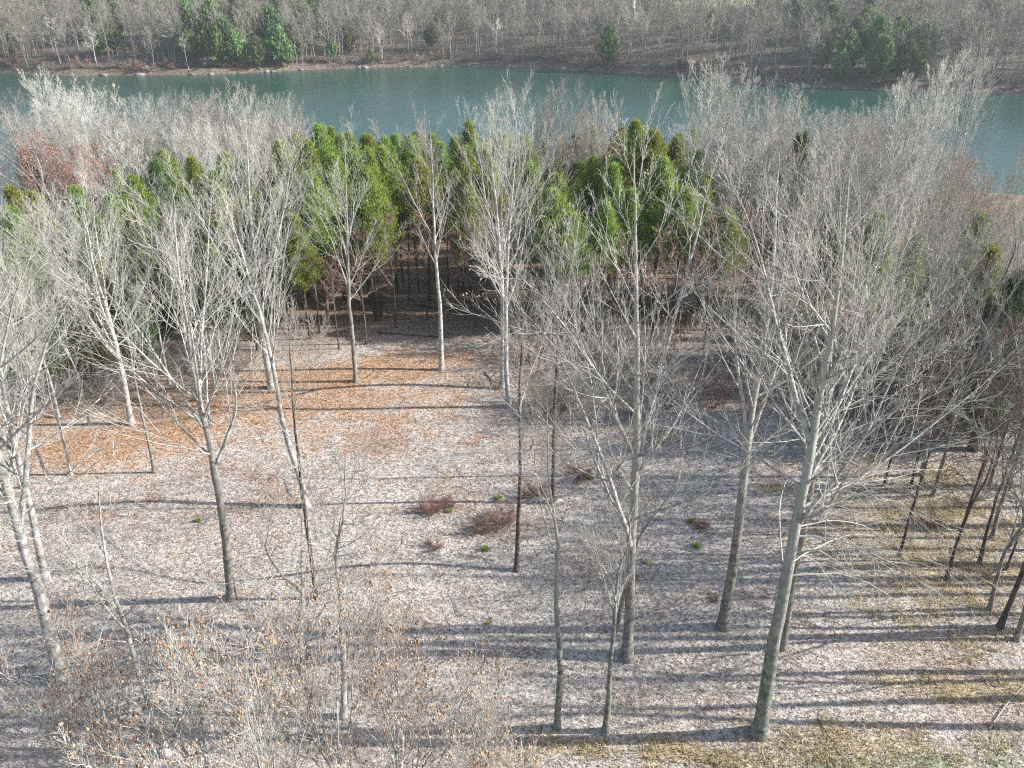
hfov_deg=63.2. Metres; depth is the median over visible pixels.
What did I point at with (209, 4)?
cedar tree
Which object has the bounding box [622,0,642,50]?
white tree
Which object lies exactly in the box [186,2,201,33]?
cedar tree
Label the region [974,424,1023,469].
bare shrub
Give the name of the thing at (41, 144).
bare tree
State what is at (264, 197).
cedar tree
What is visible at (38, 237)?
bare tree
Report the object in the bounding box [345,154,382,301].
cedar tree
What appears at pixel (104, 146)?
bare tree
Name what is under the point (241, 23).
cedar tree
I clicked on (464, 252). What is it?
understorey tree
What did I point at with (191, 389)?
bare shrub
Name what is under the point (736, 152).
bare tree
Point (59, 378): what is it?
bare shrub
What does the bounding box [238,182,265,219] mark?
cedar tree
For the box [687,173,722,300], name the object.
cedar tree
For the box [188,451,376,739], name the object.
sapling
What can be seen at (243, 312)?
cedar tree
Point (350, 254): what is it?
cedar tree
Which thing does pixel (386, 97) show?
lake water
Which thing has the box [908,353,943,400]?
bare shrub
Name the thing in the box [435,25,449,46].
bare tree
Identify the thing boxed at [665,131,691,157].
cedar tree
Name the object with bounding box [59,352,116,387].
bare shrub
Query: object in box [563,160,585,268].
cedar tree
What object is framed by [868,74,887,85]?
bank shrub
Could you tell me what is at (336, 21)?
cedar tree
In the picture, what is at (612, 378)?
bare shrub
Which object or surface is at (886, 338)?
bare shrub
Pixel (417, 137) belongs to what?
cedar tree
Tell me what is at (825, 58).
cedar tree
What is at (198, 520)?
grass tuft
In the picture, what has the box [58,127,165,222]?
bare tree
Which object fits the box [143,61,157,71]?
bank shrub
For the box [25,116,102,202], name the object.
bare tree
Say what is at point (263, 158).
cedar tree
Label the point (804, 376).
bare shrub
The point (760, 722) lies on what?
bare tree
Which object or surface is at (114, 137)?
bare tree
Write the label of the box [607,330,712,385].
bare shrub
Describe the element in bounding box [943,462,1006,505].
bare shrub
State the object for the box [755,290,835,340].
bare shrub
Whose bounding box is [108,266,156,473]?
bare tree
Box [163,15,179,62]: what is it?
bare tree
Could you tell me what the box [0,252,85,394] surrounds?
cedar tree
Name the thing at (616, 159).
cedar tree
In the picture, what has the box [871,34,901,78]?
cedar tree
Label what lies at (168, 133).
bare tree
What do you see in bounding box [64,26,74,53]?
bare tree
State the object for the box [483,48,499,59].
bank shrub
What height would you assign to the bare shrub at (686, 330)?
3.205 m
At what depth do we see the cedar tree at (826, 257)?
74.80 m
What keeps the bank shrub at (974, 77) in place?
on the hill
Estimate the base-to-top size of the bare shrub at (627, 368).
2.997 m
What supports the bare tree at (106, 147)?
on the ground at (408, 314)
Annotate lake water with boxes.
[0,66,1023,203]
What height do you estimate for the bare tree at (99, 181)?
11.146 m
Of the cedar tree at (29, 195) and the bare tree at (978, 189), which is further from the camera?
the bare tree at (978, 189)
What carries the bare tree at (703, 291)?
on the ground at (408, 314)
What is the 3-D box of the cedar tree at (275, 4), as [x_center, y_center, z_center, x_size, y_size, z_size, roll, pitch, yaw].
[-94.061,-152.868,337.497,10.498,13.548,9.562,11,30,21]
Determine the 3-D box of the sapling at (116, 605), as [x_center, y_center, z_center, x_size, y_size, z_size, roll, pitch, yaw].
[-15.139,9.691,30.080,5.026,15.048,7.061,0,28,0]
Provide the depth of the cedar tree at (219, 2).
317.26 m
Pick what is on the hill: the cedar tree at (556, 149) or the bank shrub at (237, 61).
the bank shrub at (237, 61)
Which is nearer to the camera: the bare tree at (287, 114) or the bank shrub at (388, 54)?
the bare tree at (287, 114)
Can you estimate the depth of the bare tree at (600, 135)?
93.63 m
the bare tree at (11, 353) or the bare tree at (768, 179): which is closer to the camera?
the bare tree at (11, 353)
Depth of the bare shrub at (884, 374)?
62.64 m
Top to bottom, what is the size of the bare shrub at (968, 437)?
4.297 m
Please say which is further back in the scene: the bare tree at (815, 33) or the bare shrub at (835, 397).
the bare tree at (815, 33)
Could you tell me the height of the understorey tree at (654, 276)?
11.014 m
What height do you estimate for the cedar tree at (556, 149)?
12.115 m
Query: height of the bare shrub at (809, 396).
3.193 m
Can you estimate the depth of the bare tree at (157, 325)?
61.11 m
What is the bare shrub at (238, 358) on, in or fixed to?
on the ground at (408, 314)
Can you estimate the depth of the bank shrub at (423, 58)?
308.54 m
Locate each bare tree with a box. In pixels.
[0,30,15,58]
[0,86,50,154]
[0,103,79,213]
[0,109,56,190]
[0,148,174,425]
[0,169,28,208]
[0,182,113,390]
[0,189,158,686]
[0,194,48,389]
[0,226,65,417]
[0,242,94,582]
[0,251,73,475]
[0,269,50,475]
[0,273,49,440]
[0,299,33,488]
[2,10,25,61]
[2,186,103,375]
[2,225,94,425]
[3,65,101,184]
[5,136,49,196]
[6,30,16,55]
[11,123,55,169]
[12,10,29,55]
[12,23,32,69]
[13,79,106,157]
[21,94,118,195]
[22,26,38,61]
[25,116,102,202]
[31,151,302,602]
[33,26,45,60]
[35,73,137,164]
[38,154,66,208]
[51,11,74,63]
[55,16,70,54]
[58,114,99,202]
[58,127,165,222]
[60,127,92,177]
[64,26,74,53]
[66,114,140,205]
[70,7,99,56]
[76,92,171,179]
[85,107,169,187]
[87,119,129,185]
[88,158,106,201]
[91,106,139,177]
[99,193,192,384]
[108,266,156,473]
[117,5,141,53]
[120,110,178,185]
[123,7,146,59]
[124,94,190,154]
[125,39,139,60]
[126,92,174,148]
[127,136,154,222]
[130,180,213,372]
[132,83,200,151]
[132,112,223,188]
[142,24,157,63]
[147,132,184,177]
[151,4,175,59]
[154,90,230,179]
[155,115,200,194]
[155,149,316,508]
[157,121,193,150]
[158,194,229,385]
[159,115,218,175]
[162,0,193,54]
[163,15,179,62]
[168,83,322,389]
[168,99,233,157]
[170,12,192,58]
[170,115,234,171]
[171,103,244,170]
[175,93,248,149]
[176,86,264,172]
[177,33,193,68]
[183,126,244,172]
[184,18,199,61]
[188,102,254,156]
[196,102,273,196]
[202,76,272,150]
[204,6,226,36]
[227,289,332,600]
[231,82,280,167]
[232,107,288,291]
[236,132,259,181]
[242,110,298,178]
[251,91,309,173]
[251,118,274,169]
[267,93,310,141]
[280,106,414,382]
[282,120,306,239]
[284,14,305,34]
[286,28,300,63]
[287,112,346,139]
[290,22,309,60]
[290,25,307,63]
[307,3,324,55]
[317,10,338,62]
[348,11,370,52]
[348,13,369,55]
[360,11,383,53]
[369,114,474,370]
[374,18,393,62]
[394,5,409,51]
[396,12,411,58]
[400,11,417,52]
[403,103,445,270]
[415,0,432,46]
[428,95,573,389]
[431,21,444,43]
[435,9,456,59]
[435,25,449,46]
[442,59,830,664]
[462,4,487,55]
[466,6,486,54]
[466,65,588,407]
[473,243,578,572]
[475,21,489,52]
[475,69,536,277]
[482,7,490,45]
[484,21,493,50]
[491,28,504,59]
[494,201,633,503]
[495,12,513,60]
[501,146,512,233]
[507,365,580,730]
[508,18,523,59]
[513,77,597,259]
[514,0,534,48]
[519,16,533,61]
[528,19,546,47]
[535,19,545,38]
[542,32,552,56]
[553,8,570,54]
[560,14,578,55]
[562,89,626,171]
[569,3,588,54]
[570,477,663,734]
[576,12,602,59]
[615,0,631,40]
[615,14,630,66]
[618,8,637,63]
[619,16,639,61]
[627,103,916,632]
[635,22,653,64]
[638,70,1023,741]
[655,26,672,68]
[659,121,689,149]
[671,52,827,278]
[671,56,722,167]
[676,12,695,58]
[677,2,698,60]
[678,137,734,185]
[679,119,740,287]
[683,137,694,155]
[684,109,753,171]
[685,68,773,189]
[685,152,734,283]
[691,147,748,292]
[692,30,706,69]
[692,165,731,302]
[693,13,715,68]
[704,123,777,288]
[705,123,736,191]
[708,147,759,208]
[714,128,979,651]
[716,121,751,205]
[716,122,836,301]
[717,124,811,272]
[722,20,740,66]
[725,127,754,207]
[726,127,817,301]
[726,129,754,189]
[729,33,746,66]
[730,72,826,238]
[736,15,775,76]
[738,122,784,246]
[741,156,836,298]
[742,22,764,67]
[743,14,766,76]
[743,42,758,70]
[744,0,769,45]
[746,132,773,240]
[747,138,827,304]
[747,162,794,297]
[749,98,846,151]
[753,118,793,254]
[755,109,819,295]
[760,48,774,78]
[763,112,797,253]
[764,124,824,252]
[769,99,830,160]
[773,21,787,63]
[783,122,829,173]
[795,108,868,239]
[797,26,812,72]
[799,7,828,66]
[799,110,892,307]
[800,14,826,70]
[804,26,825,73]
[804,29,821,72]
[804,118,884,245]
[805,131,857,228]
[806,22,822,70]
[807,142,875,278]
[808,106,850,227]
[814,43,828,71]
[817,153,874,220]
[819,108,882,177]
[819,150,893,314]
[824,99,883,202]
[825,118,928,295]
[825,119,883,245]
[827,137,879,198]
[827,148,891,286]
[828,192,957,419]
[836,111,902,237]
[837,112,887,240]
[840,128,884,256]
[842,99,899,200]
[843,98,945,212]
[847,132,887,244]
[848,137,887,187]
[850,114,909,235]
[851,160,935,298]
[853,105,913,175]
[857,141,892,256]
[858,131,922,250]
[868,137,914,206]
[869,168,899,213]
[872,48,975,241]
[873,208,983,423]
[875,161,922,212]
[877,207,1023,451]
[880,165,926,250]
[883,120,946,251]
[886,151,953,260]
[886,161,975,309]
[887,2,903,21]
[889,27,905,74]
[895,168,927,244]
[898,102,961,231]
[901,159,1023,397]
[901,186,965,292]
[908,142,935,219]
[911,163,1023,295]
[911,225,1023,475]
[912,134,949,223]
[920,40,935,82]
[920,138,984,255]
[920,149,999,254]
[924,28,1006,251]
[930,22,967,71]
[930,47,941,78]
[930,142,958,166]
[930,165,963,245]
[930,277,1023,496]
[934,39,953,75]
[939,235,1023,441]
[947,399,1023,629]
[948,171,971,215]
[951,151,973,209]
[952,39,978,82]
[952,45,967,75]
[954,170,986,245]
[959,186,1023,410]
[963,170,999,210]
[966,171,994,217]
[968,313,1023,538]
[969,256,1023,452]
[974,19,993,68]
[975,158,999,191]
[978,419,1023,642]
[979,184,1023,292]
[980,418,1023,610]
[982,291,1023,578]
[988,182,1020,227]
[1003,52,1023,87]
[1006,192,1023,275]
[1011,36,1023,81]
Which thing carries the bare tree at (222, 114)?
on the ground at (408, 314)
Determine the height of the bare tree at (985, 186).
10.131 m
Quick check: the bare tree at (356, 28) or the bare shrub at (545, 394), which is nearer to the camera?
the bare shrub at (545, 394)
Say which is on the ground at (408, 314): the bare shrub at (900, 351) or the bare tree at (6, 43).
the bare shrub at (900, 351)
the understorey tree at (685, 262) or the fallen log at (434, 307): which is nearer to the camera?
the understorey tree at (685, 262)
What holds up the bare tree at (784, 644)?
on the ground at (408, 314)
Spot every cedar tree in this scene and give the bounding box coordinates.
[0,26,17,56]
[0,181,32,252]
[0,201,73,350]
[0,235,18,343]
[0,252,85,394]
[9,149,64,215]
[14,4,39,31]
[16,189,102,339]
[20,267,95,379]
[22,142,57,211]
[35,0,52,21]
[47,138,69,208]
[47,210,133,346]
[59,275,122,382]
[63,146,103,209]
[63,184,131,276]
[75,254,156,370]
[78,0,107,33]
[85,25,109,56]
[88,223,143,307]
[89,135,106,208]
[97,192,133,284]
[98,273,162,369]
[101,0,110,14]
[101,18,121,52]
[101,151,122,192]
[106,168,128,265]
[109,0,130,35]
[113,173,162,231]
[113,217,168,330]
[121,211,169,322]
[133,137,152,203]
[143,147,188,209]
[143,159,176,237]
[146,0,170,24]
[152,243,209,327]
[155,211,206,326]
[159,19,179,48]
[169,138,187,200]
[170,190,210,308]
[173,0,197,34]
[175,29,204,59]
[181,154,208,236]
[183,165,209,244]
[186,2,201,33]
[186,169,232,206]
[186,208,248,313]
[191,0,221,38]
[192,13,214,60]
[196,184,254,328]
[198,242,247,339]
[201,227,237,319]
[204,26,227,66]
[213,0,226,14]
[214,149,234,200]
[219,17,237,61]
[222,29,247,62]
[222,256,278,350]
[224,0,232,17]
[224,159,254,269]
[228,0,261,48]
[231,142,260,190]
[233,192,267,261]
[237,216,299,322]
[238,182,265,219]
[242,36,265,68]
[250,168,288,295]
[256,3,265,37]
[256,3,288,42]
[257,145,271,188]
[259,185,298,314]
[261,25,288,63]
[263,23,292,65]
[267,138,297,182]
[269,0,290,18]
[273,152,309,296]
[275,37,295,66]
[280,212,329,339]
[282,23,291,41]
[284,169,351,325]
[286,132,303,161]
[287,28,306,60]
[289,0,312,27]
[290,136,335,293]
[299,121,349,274]
[300,151,357,308]
[310,5,330,33]
[318,16,334,43]
[318,153,350,277]
[320,161,352,299]
[324,36,337,61]
[327,8,343,33]
[327,124,336,147]
[332,132,344,156]
[332,190,365,309]
[337,23,358,53]
[338,129,361,157]
[338,164,407,320]
[341,147,355,168]
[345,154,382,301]
[345,211,393,315]
[348,144,400,316]
[358,132,383,196]
[366,48,375,62]
[373,144,410,289]
[377,134,399,238]
[385,0,403,19]
[389,133,404,226]
[393,132,431,266]
[398,156,454,301]
[400,130,433,210]
[419,142,439,252]
[423,23,439,46]
[426,132,437,157]
[431,139,451,242]
[432,2,447,26]
[434,144,484,289]
[446,133,458,207]
[446,181,497,304]
[449,118,483,163]
[449,144,473,260]
[460,147,519,298]
[470,143,508,266]
[476,195,498,280]
[488,139,515,255]
[498,132,512,220]
[504,135,545,239]
[506,161,544,277]
[521,171,588,296]
[528,176,577,281]
[530,185,588,318]
[534,210,601,331]
[536,136,550,182]
[538,160,565,189]
[549,136,565,176]
[554,133,588,173]
[563,160,583,204]
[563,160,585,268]
[573,153,604,289]
[578,124,602,162]
[581,197,632,330]
[588,160,626,301]
[594,23,623,69]
[599,155,629,188]
[600,125,627,157]
[600,152,613,175]
[606,185,661,322]
[618,150,639,268]
[619,118,646,183]
[619,127,686,285]
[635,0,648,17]
[637,153,680,308]
[637,175,666,308]
[637,185,713,322]
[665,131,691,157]
[665,133,687,260]
[674,148,720,275]
[680,177,717,315]
[685,127,698,161]
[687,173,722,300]
[692,204,755,330]
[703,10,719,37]
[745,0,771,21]
[757,128,814,285]
[780,0,809,31]
[791,204,847,314]
[800,14,833,55]
[809,0,834,23]
[813,39,834,69]
[813,179,858,287]
[824,2,847,46]
[830,28,867,72]
[831,51,852,80]
[836,210,901,320]
[837,15,870,69]
[847,5,877,38]
[856,0,883,16]
[859,12,897,72]
[860,32,889,79]
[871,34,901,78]
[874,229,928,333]
[890,13,914,46]
[890,42,906,77]
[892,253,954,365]
[897,39,924,81]
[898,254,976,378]
[903,40,936,81]
[905,1,929,32]
[915,19,943,60]
[917,209,1000,309]
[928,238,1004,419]
[935,266,1023,450]
[952,16,979,53]
[965,310,1023,433]
[978,0,1003,26]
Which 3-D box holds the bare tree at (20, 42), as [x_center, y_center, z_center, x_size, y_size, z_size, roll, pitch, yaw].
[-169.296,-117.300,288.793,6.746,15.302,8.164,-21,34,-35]
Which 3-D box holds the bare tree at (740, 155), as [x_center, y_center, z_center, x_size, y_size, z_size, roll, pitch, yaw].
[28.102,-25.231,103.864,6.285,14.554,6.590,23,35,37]
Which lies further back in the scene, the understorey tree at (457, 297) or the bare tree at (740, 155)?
the bare tree at (740, 155)
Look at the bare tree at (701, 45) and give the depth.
279.13 m
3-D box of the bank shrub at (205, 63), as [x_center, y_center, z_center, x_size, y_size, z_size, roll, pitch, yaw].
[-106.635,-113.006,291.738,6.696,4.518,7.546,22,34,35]
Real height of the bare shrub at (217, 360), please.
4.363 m
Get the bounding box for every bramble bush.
[410,492,445,515]
[423,534,444,551]
[438,493,459,512]
[464,514,492,536]
[475,496,520,535]
[517,476,548,499]
[566,462,594,484]
[689,515,715,533]
[707,592,719,600]
[906,502,947,532]
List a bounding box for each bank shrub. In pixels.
[0,55,19,66]
[0,55,20,66]
[4,58,28,69]
[43,61,56,68]
[62,60,76,68]
[63,53,91,67]
[98,60,112,68]
[110,58,128,68]
[118,58,140,68]
[123,60,138,68]
[130,58,146,70]
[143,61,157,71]
[157,60,173,67]
[160,57,179,68]
[167,62,180,68]
[196,57,218,66]
[228,57,250,67]
[266,54,279,64]
[307,54,319,61]
[320,53,337,62]
[339,55,352,63]
[353,56,366,63]
[375,52,389,62]
[379,50,398,58]
[388,55,402,62]
[415,53,431,63]
[430,51,444,59]
[437,49,451,58]
[448,49,461,58]
[461,51,475,60]
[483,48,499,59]
[491,49,509,58]
[505,57,518,64]
[515,51,525,59]
[529,50,545,59]
[554,52,574,61]
[574,55,585,63]
[582,55,600,67]
[614,58,629,66]
[620,60,634,69]
[644,63,653,68]
[670,57,686,70]
[679,58,700,69]
[689,61,704,70]
[704,62,718,73]
[736,64,757,77]
[760,70,771,77]
[765,64,781,75]
[784,70,807,82]
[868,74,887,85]
[896,70,917,81]
[942,72,959,83]
[964,70,986,81]
[973,72,996,85]
[995,74,1008,83]
[1005,75,1023,89]
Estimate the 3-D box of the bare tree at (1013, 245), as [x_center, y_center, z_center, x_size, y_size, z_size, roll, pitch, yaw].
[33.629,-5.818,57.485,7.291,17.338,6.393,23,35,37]
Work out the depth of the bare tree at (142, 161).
98.70 m
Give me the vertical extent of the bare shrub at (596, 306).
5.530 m
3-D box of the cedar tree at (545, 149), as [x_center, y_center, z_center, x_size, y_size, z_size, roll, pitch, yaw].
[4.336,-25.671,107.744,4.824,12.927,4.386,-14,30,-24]
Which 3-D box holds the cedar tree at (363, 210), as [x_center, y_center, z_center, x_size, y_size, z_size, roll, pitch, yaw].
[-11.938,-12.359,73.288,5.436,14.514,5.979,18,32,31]
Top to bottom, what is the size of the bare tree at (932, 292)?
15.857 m
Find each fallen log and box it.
[377,322,447,337]
[415,304,483,313]
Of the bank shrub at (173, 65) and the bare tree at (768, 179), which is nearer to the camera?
the bare tree at (768, 179)
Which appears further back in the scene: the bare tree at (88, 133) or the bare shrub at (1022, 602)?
the bare tree at (88, 133)
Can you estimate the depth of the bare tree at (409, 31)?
310.10 m
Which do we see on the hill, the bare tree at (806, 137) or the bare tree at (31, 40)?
the bare tree at (31, 40)
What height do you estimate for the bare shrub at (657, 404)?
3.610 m
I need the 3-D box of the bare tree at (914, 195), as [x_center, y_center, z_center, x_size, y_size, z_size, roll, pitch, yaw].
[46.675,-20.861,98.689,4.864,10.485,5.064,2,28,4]
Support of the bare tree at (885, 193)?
on the ground at (408, 314)
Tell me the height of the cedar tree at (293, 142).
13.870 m
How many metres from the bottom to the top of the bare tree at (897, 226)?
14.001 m
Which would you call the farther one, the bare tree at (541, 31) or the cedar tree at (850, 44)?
the bare tree at (541, 31)
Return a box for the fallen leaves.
[0,321,1023,767]
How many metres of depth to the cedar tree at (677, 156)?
90.26 m
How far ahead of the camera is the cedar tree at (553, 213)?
71.31 m
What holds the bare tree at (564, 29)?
on the hill
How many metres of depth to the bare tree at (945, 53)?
252.28 m
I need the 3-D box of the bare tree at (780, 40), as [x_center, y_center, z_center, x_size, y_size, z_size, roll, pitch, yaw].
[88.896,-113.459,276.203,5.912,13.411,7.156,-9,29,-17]
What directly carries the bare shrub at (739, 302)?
on the ground at (408, 314)
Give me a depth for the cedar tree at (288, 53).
294.60 m
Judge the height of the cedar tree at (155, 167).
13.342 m
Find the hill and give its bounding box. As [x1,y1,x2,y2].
[0,0,1023,94]
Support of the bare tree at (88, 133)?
on the ground at (408, 314)
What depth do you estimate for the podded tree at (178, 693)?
24.97 m
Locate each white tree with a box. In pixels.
[41,18,63,63]
[82,25,99,65]
[376,26,383,62]
[490,17,502,38]
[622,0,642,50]
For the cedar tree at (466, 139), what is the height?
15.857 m
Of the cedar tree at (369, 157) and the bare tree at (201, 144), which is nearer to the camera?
the cedar tree at (369, 157)
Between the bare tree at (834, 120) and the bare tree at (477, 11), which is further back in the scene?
the bare tree at (477, 11)
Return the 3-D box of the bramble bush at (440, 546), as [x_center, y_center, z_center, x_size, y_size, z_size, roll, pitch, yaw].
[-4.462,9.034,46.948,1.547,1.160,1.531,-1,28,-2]
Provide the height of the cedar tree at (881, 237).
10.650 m
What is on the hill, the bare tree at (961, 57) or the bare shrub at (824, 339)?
the bare tree at (961, 57)
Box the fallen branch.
[988,671,1023,728]
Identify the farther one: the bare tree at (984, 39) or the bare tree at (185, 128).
the bare tree at (984, 39)
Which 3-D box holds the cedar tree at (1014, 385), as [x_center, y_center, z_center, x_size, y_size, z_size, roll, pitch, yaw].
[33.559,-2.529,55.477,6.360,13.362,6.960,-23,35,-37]
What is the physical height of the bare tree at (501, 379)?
22.111 m
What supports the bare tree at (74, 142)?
on the ground at (408, 314)
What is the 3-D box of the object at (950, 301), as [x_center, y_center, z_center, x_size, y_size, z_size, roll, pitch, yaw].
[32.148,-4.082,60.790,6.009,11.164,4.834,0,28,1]
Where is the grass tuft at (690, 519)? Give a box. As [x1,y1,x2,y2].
[686,517,695,522]
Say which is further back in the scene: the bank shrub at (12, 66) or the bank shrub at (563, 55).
the bank shrub at (563, 55)
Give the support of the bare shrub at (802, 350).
on the ground at (408, 314)
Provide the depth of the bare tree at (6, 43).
292.09 m
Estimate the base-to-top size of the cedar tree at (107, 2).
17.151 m
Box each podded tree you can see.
[0,584,227,767]
[0,617,141,767]
[49,606,284,767]
[110,584,368,767]
[182,541,416,767]
[315,571,442,767]
[323,597,501,767]
[437,646,525,767]
[438,725,559,767]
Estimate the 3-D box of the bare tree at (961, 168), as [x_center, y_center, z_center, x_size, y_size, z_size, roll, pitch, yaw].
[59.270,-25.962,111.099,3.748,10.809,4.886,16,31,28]
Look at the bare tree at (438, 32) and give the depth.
312.84 m
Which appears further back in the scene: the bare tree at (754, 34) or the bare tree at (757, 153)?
the bare tree at (754, 34)
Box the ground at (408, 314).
[0,190,1023,767]
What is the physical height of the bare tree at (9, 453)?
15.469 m
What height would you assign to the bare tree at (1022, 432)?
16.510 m
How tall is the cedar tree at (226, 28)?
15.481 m
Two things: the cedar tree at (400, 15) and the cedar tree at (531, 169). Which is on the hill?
the cedar tree at (400, 15)
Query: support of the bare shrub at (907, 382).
on the ground at (408, 314)
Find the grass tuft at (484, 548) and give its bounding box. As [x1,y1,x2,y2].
[479,544,490,551]
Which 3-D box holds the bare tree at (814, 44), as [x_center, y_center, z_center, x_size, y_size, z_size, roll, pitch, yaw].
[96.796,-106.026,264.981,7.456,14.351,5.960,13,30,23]
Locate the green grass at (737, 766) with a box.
[434,730,1023,767]
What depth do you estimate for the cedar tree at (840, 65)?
258.28 m
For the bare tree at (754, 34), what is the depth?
266.77 m
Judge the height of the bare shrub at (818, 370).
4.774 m
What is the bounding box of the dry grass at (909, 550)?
[435,411,1023,767]
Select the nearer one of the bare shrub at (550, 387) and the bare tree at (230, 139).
the bare shrub at (550, 387)
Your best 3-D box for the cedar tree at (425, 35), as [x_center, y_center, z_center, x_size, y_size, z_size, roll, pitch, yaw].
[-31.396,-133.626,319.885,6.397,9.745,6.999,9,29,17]
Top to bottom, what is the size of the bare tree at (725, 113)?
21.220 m
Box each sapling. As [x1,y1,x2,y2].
[0,435,171,758]
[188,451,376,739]
[300,426,390,720]
[528,276,619,476]
[612,452,711,632]
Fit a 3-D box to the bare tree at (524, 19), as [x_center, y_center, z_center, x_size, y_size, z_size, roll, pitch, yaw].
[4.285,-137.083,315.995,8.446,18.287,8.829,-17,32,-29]
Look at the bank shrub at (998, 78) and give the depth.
252.67 m
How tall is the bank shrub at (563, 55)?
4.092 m
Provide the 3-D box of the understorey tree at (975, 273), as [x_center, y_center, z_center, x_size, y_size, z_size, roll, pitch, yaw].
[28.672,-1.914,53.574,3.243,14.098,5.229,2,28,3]
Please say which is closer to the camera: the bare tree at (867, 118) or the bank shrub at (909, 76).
the bare tree at (867, 118)
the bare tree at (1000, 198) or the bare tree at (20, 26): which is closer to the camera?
the bare tree at (1000, 198)
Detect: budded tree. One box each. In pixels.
[0,130,99,231]
[23,141,137,221]
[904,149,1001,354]
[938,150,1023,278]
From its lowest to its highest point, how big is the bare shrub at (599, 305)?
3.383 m
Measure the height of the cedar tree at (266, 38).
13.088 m
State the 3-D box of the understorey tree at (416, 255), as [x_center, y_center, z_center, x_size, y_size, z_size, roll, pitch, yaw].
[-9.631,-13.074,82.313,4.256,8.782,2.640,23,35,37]
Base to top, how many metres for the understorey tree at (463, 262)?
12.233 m
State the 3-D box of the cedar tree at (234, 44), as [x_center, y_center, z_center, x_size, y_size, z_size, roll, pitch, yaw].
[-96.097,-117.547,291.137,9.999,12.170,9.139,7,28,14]
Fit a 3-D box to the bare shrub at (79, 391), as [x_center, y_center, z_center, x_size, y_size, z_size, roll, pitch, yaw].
[-31.343,-0.862,60.728,7.337,5.863,8.993,18,33,31]
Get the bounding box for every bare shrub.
[7,360,110,409]
[19,319,124,408]
[30,360,87,390]
[57,363,139,417]
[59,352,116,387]
[63,336,126,384]
[89,351,129,380]
[96,361,159,410]
[114,311,183,369]
[139,350,249,409]
[147,335,207,375]
[162,316,242,357]
[164,313,224,361]
[167,333,239,378]
[173,318,255,369]
[197,328,260,383]
[205,336,259,371]
[477,269,554,315]
[477,319,570,375]
[494,299,552,339]
[502,299,572,382]
[508,259,575,309]
[509,352,607,423]
[514,345,593,405]
[521,362,584,421]
[525,377,587,418]
[540,304,627,364]
[544,356,610,400]
[550,307,610,354]
[558,300,619,334]
[559,278,633,327]
[564,367,646,433]
[569,291,616,314]
[572,351,642,392]
[575,320,668,371]
[576,270,645,305]
[581,311,633,339]
[586,371,661,419]
[590,350,655,384]
[597,318,648,347]
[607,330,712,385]
[608,363,675,398]
[621,325,704,387]
[622,352,706,413]
[624,377,681,422]
[631,327,692,364]
[639,269,697,309]
[648,273,719,317]
[649,276,687,304]
[649,306,704,347]
[677,351,735,394]
[679,330,741,369]
[680,362,748,408]
[697,343,770,399]
[713,327,776,372]
[713,347,772,384]
[722,282,760,312]
[723,358,760,393]
[734,267,795,306]
[745,321,799,360]
[746,304,814,336]
[749,327,823,367]
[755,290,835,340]
[773,344,829,398]
[776,319,842,384]
[780,355,865,413]
[783,354,818,398]
[784,368,835,423]
[800,312,861,350]
[819,361,888,410]
[826,314,866,341]
[832,338,916,382]
[834,344,896,381]
[836,357,938,422]
[840,374,937,446]
[844,345,906,386]
[847,299,909,336]
[849,316,911,357]
[850,316,901,359]
[850,330,935,383]
[853,336,920,396]
[854,349,946,426]
[872,337,927,375]
[872,386,930,440]
[877,364,938,407]
[883,348,923,380]
[892,365,955,407]
[897,349,972,426]
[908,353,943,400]
[941,407,1013,454]
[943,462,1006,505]
[949,541,1020,577]
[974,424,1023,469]
[983,578,1023,638]
[991,409,1023,443]
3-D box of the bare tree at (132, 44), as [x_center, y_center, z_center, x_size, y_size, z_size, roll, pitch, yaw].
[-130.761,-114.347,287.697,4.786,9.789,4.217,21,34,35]
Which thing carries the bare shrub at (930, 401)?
on the ground at (408, 314)
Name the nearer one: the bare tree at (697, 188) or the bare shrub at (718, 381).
the bare shrub at (718, 381)
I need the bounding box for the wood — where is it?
[0,0,1023,77]
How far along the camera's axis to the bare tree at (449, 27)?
306.35 m
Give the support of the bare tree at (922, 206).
on the ground at (408, 314)
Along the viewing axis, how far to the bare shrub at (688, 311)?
76.59 m
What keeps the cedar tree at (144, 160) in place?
on the ground at (408, 314)
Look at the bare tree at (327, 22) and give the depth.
298.26 m
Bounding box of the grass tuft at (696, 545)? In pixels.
[692,540,700,548]
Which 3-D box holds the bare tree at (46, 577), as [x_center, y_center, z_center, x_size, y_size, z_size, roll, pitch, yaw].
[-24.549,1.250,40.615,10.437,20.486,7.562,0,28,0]
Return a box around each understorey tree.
[287,211,340,332]
[309,239,340,300]
[313,255,351,348]
[332,213,385,344]
[353,199,406,327]
[359,213,397,319]
[379,227,390,303]
[390,188,429,300]
[394,202,447,320]
[395,173,412,281]
[401,214,427,290]
[410,160,450,281]
[432,184,480,300]
[436,191,454,287]
[445,215,485,319]
[446,192,505,326]
[462,214,496,307]
[469,206,524,332]
[523,217,556,316]
[543,234,589,345]
[553,216,604,331]
[577,250,619,345]
[595,225,633,325]
[607,228,657,358]
[638,218,681,344]
[660,223,703,332]
[679,202,743,349]
[696,197,716,318]
[706,244,762,358]
[730,212,786,338]
[732,201,778,313]
[779,204,835,332]
[781,214,835,353]
[807,261,850,365]
[881,318,937,486]
[888,320,993,557]
[899,277,990,493]
[923,247,996,446]
[936,353,1023,580]
[954,317,1023,532]
[970,315,1023,564]
[985,322,1023,487]
[996,452,1023,569]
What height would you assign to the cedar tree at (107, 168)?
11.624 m
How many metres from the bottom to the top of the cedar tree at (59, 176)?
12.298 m
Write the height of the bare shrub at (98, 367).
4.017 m
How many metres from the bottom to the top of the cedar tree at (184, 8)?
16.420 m
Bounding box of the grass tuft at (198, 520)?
[195,517,201,522]

